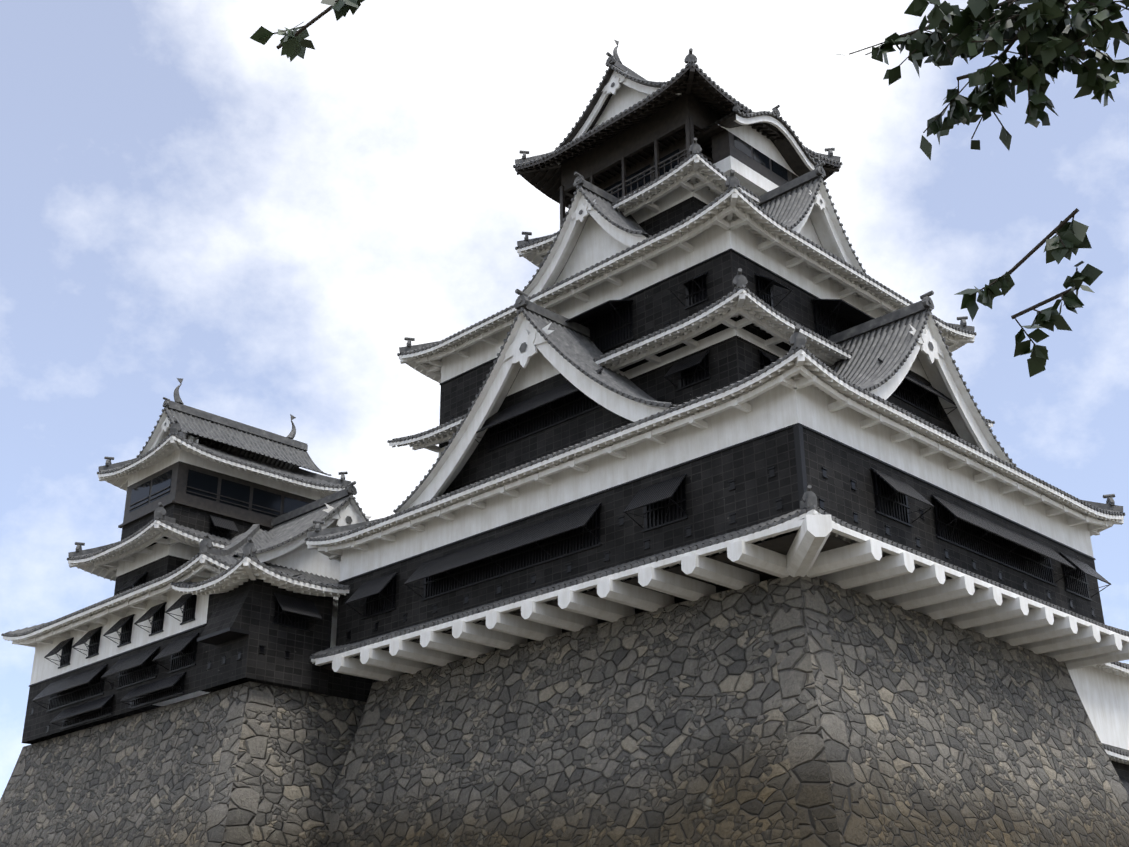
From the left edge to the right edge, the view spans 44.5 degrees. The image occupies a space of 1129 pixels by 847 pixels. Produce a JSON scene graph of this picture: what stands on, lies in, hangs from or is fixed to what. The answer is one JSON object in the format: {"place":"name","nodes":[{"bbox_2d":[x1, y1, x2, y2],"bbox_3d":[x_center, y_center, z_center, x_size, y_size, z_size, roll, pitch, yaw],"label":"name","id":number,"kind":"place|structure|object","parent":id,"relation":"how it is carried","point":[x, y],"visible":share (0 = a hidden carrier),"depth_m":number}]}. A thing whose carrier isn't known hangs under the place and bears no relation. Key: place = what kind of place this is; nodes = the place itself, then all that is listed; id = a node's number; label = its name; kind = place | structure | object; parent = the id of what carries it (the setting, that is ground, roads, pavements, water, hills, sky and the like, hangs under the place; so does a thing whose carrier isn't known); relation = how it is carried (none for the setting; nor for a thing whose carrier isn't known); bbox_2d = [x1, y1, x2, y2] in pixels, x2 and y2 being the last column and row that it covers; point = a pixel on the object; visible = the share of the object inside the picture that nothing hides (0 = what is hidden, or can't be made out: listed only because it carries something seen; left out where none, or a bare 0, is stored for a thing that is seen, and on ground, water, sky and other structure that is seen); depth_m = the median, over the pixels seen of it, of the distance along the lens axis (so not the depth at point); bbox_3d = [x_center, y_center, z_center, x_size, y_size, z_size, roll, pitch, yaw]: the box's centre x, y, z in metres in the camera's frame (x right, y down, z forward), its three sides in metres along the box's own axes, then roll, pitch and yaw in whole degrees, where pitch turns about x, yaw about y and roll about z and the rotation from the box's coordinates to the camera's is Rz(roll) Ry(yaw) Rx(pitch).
{"place":"outdoors","nodes":[
{"label":"outdoors","id":0,"kind":"place"},
{"bbox_2d":[250,0,364,61],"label":"tree","id":1,"kind":"object","parent":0,"point":[293,46],"depth_m":4.33},
{"bbox_2d":[0,0,1128,798],"label":"sky","id":2,"kind":"structure","parent":0,"point":[209,208]},
{"bbox_2d":[28,248,1109,732],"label":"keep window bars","id":3,"kind":"object","parent":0,"point":[830,324],"depth_m":56.77},
{"bbox_2d":[22,196,1128,782],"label":"black board walls","id":4,"kind":"structure","parent":0,"point":[712,502],"depth_m":56.82},
{"bbox_2d":[31,275,1094,730],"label":"windows","id":5,"kind":"structure","parent":4,"relation":"in","point":[705,361],"depth_m":56.72},
{"bbox_2d":[32,272,1128,794],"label":"window shutters","id":6,"kind":"object","parent":4,"relation":"attached to","point":[580,518],"visible":0.83,"depth_m":57.51},
{"bbox_2d":[836,0,1128,160],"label":"tree","id":7,"kind":"object","parent":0,"point":[1046,50],"depth_m":4.07},
{"bbox_2d":[954,208,1102,376],"bbox_3d":[1.443,-0.408,4.194,0.336,0.383,0.407,21,-31,-41],"label":"tree","id":8,"kind":"object","parent":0,"point":[1073,236],"depth_m":4.16},
{"label":"ground","id":9,"kind":"structure","parent":0,"visible":0},
{"bbox_2d":[0,682,275,846],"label":"cornerstones","id":10,"kind":"object","parent":9,"relation":"on","point":[234,808],"visible":0.65,"depth_m":57.25},
{"bbox_2d":[0,686,365,846],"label":"stone wall","id":11,"kind":"structure","parent":9,"relation":"on","point":[146,778],"depth_m":60.91},
{"bbox_2d":[327,580,1128,846],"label":"stone wall","id":12,"kind":"structure","parent":9,"relation":"on","point":[663,726],"depth_m":49.14},
{"bbox_2d":[327,575,1128,846],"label":"cornerstones","id":13,"kind":"object","parent":9,"relation":"on","point":[826,799],"visible":0.77,"depth_m":44.09},
{"bbox_3d":[21.265,24.979,60.768,14.978,11.000,16.578,21,-31,-41],"label":"wing stone base","id":14,"kind":"object","parent":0,"visible":0},
{"bbox_2d":[3,70,1128,763],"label":"plaster walls","id":15,"kind":"structure","parent":14,"relation":"on","point":[803,388],"depth_m":57.05},
{"bbox_2d":[118,63,946,673],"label":"wooden beams","id":16,"kind":"structure","parent":15,"relation":"on","point":[664,121],"depth_m":67.97},
{"bbox_2d":[129,135,787,516],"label":"windows","id":17,"kind":"structure","parent":16,"relation":"in","point":[231,489],"depth_m":73.31},
{"bbox_2d":[1,40,1128,756],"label":"roof tiles","id":18,"kind":"object","parent":15,"relation":"on","point":[894,326],"depth_m":63.59}
]}

